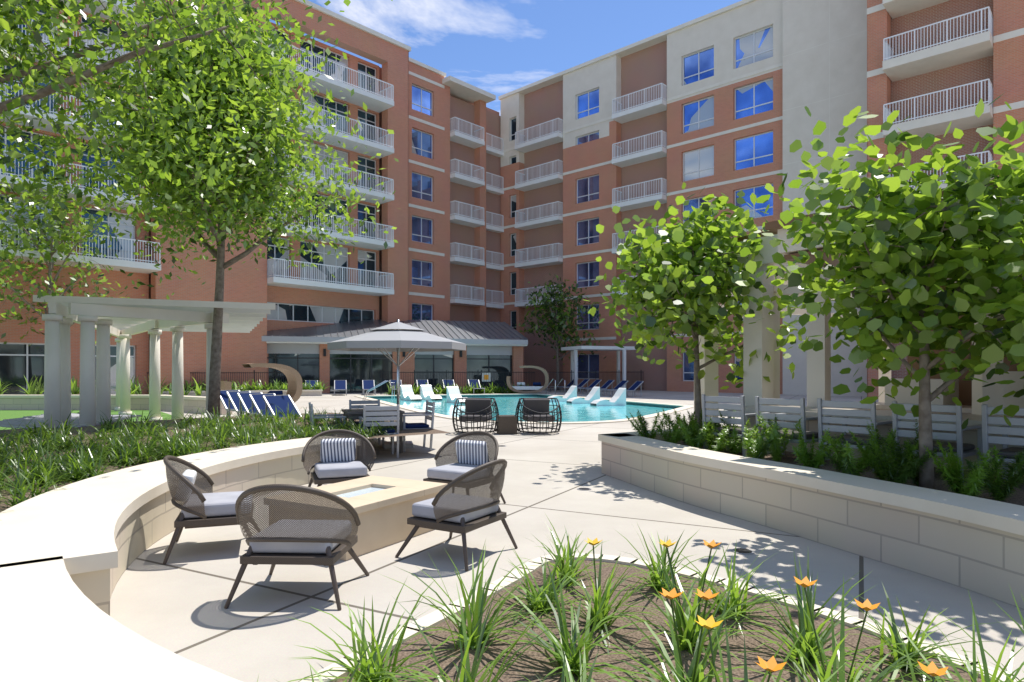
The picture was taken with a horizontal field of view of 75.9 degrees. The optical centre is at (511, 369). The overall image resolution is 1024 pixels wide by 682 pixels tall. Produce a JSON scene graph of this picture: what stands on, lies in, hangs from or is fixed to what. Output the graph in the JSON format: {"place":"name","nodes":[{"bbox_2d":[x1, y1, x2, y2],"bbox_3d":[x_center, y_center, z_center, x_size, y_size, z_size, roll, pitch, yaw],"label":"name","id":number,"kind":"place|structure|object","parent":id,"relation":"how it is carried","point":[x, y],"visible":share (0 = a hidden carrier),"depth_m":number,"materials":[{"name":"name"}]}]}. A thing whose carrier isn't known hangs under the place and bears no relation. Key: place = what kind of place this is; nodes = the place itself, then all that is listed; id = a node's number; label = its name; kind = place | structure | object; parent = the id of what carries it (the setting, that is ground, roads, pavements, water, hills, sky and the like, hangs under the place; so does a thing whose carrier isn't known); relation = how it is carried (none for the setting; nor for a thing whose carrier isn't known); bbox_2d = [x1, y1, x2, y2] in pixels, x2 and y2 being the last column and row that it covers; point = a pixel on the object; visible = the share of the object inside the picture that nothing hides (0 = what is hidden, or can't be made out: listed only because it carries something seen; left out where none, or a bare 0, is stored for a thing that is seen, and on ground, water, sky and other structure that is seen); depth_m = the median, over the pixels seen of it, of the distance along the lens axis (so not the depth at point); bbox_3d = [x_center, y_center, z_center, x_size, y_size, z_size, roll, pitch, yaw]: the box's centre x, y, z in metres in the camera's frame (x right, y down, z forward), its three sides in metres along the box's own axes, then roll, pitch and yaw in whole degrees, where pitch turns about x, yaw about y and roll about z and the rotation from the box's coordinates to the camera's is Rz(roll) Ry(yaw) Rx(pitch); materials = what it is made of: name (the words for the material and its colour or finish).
{"place":"outdoors","nodes":[
{"label":"outdoors","id":0,"kind":"place"},
{"bbox_2d":[269,0,741,115],"label":"sky","id":1,"kind":"structure","parent":0,"point":[496,47],"materials":[{"name":"blue"}]},
{"bbox_2d":[110,388,1023,681],"bbox_3d":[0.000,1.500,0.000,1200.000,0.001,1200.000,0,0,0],"label":"ground","id":2,"kind":"structure","parent":0,"point":[178,600],"depth_m":4.94,"materials":[{"name":"beige concrete"}]},
{"bbox_2d":[0,162,142,345],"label":"tree","id":3,"kind":"object","parent":2,"relation":"on","point":[53,225],"depth_m":29.38,"materials":[{"name":"green plant"}]},
{"bbox_2d":[0,410,170,429],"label":"lawn","id":4,"kind":"structure","parent":2,"relation":"on","point":[8,414],"depth_m":22.14,"materials":[{"name":"green plant"}]},
{"bbox_2d":[0,390,321,414],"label":"walls","id":5,"kind":"structure","parent":2,"relation":"on","point":[193,402],"depth_m":24.00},
{"bbox_2d":[0,436,359,681],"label":"seat wall","id":6,"kind":"structure","parent":2,"relation":"on","point":[68,555],"depth_m":3.59,"materials":[{"name":"beige concrete"}]},
{"bbox_2d":[0,413,449,511],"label":"bed","id":7,"kind":"object","parent":2,"relation":"on","point":[405,432],"visible":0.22,"depth_m":10.88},
{"bbox_2d":[0,0,393,319],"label":"tree","id":8,"kind":"object","parent":7,"relation":"on","point":[10,21],"depth_m":9.81,"materials":[{"name":"green plant"}]},
{"bbox_2d":[0,402,406,507],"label":"plants","id":9,"kind":"object","parent":7,"relation":"in","point":[120,453],"visible":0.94,"depth_m":8.70,"materials":[{"name":"green plant"}]},
{"bbox_2d":[50,0,398,413],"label":"tree","id":10,"kind":"object","parent":7,"relation":"on","point":[262,192],"depth_m":14.73,"materials":[{"name":"green plant"}]},
{"bbox_2d":[0,0,503,394],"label":"wing","id":11,"kind":"structure","parent":2,"relation":"on","point":[440,260],"depth_m":43.04,"materials":[{"name":"orange brick"}]},
{"bbox_2d":[0,373,528,395],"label":"plants","id":12,"kind":"object","parent":2,"relation":"on","point":[197,389],"visible":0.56,"depth_m":35.37,"materials":[{"name":"green plant"}]},
{"bbox_2d":[262,319,527,392],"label":"pavilion","id":13,"kind":"structure","parent":2,"relation":"on","point":[306,354],"depth_m":42.33,"materials":[{"name":"grey metal"}]},
{"bbox_2d":[147,370,754,554],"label":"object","id":14,"kind":"object","parent":2,"relation":"on","point":[486,377],"visible":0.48,"depth_m":39.89,"materials":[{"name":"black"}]},
{"bbox_2d":[0,379,1023,610],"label":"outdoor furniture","id":15,"kind":"object","parent":2,"relation":"on","point":[386,517],"visible":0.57,"depth_m":6.20,"materials":[{"name":"beige"}]},
{"bbox_2d":[0,319,641,546],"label":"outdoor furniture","id":16,"kind":"object","parent":15,"relation":"on","point":[398,336],"visible":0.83,"depth_m":7.50,"materials":[{"name":"wicker"}]},
{"bbox_2d":[175,382,1023,552],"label":"cushions","id":17,"kind":"object","parent":15,"relation":"on","point":[337,457],"visible":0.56,"depth_m":7.12,"materials":[{"name":"white fabric"}]},
{"bbox_2d":[354,394,693,423],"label":"pool","id":18,"kind":"structure","parent":2,"relation":"in","point":[584,413],"depth_m":27.06,"materials":[{"name":"liquid"}]},
{"bbox_2d":[33,188,1023,427],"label":"pergolas","id":19,"kind":"object","parent":2,"relation":"on","point":[123,320],"visible":0.25,"depth_m":13.48,"materials":[{"name":"white wood"}]},
{"bbox_2d":[514,274,605,389],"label":"tree","id":20,"kind":"object","parent":2,"relation":"on","point":[560,298],"depth_m":46.30,"materials":[{"name":"green plant"}]},
{"bbox_2d":[300,553,1022,681],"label":"front bed","id":21,"kind":"object","parent":2,"relation":"on","point":[518,670],"visible":0.52,"depth_m":3.56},
{"bbox_2d":[257,515,1023,681],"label":"plants","id":22,"kind":"object","parent":21,"relation":"in","point":[808,644],"visible":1,"depth_m":3.20,"materials":[{"name":"green plant"}]},
{"bbox_2d":[498,0,1023,396],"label":"wing","id":23,"kind":"structure","parent":2,"relation":"on","point":[716,102],"depth_m":42.06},
{"bbox_2d":[598,428,1023,609],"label":"planter","id":24,"kind":"object","parent":2,"relation":"on","point":[972,543],"visible":0.97,"depth_m":5.38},
{"bbox_2d":[585,182,806,422],"bbox_3d":[2.922,-0.941,9.909,3.724,4.004,3.338,0,0,0],"label":"tree","id":25,"kind":"object","parent":24,"relation":"on","point":[674,260],"depth_m":9.64,"materials":[{"name":"green plant"}]},
{"bbox_2d":[677,440,1023,505],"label":"bed","id":26,"kind":"object","parent":24,"relation":"in","point":[789,457],"depth_m":6.43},
{"bbox_2d":[626,407,1023,500],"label":"shrubs","id":27,"kind":"object","parent":26,"relation":"on","point":[692,433],"visible":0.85,"depth_m":6.17,"materials":[{"name":"green plant"}]},
{"bbox_2d":[733,94,1023,488],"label":"tree","id":28,"kind":"object","parent":26,"relation":"on","point":[887,220],"depth_m":5.41,"materials":[{"name":"green plant"}]},
{"bbox_2d":[724,371,1023,475],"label":"chairs","id":29,"kind":"object","parent":2,"relation":"on","point":[883,411],"visible":0.08,"depth_m":8.46,"materials":[{"name":"white"}]}
]}

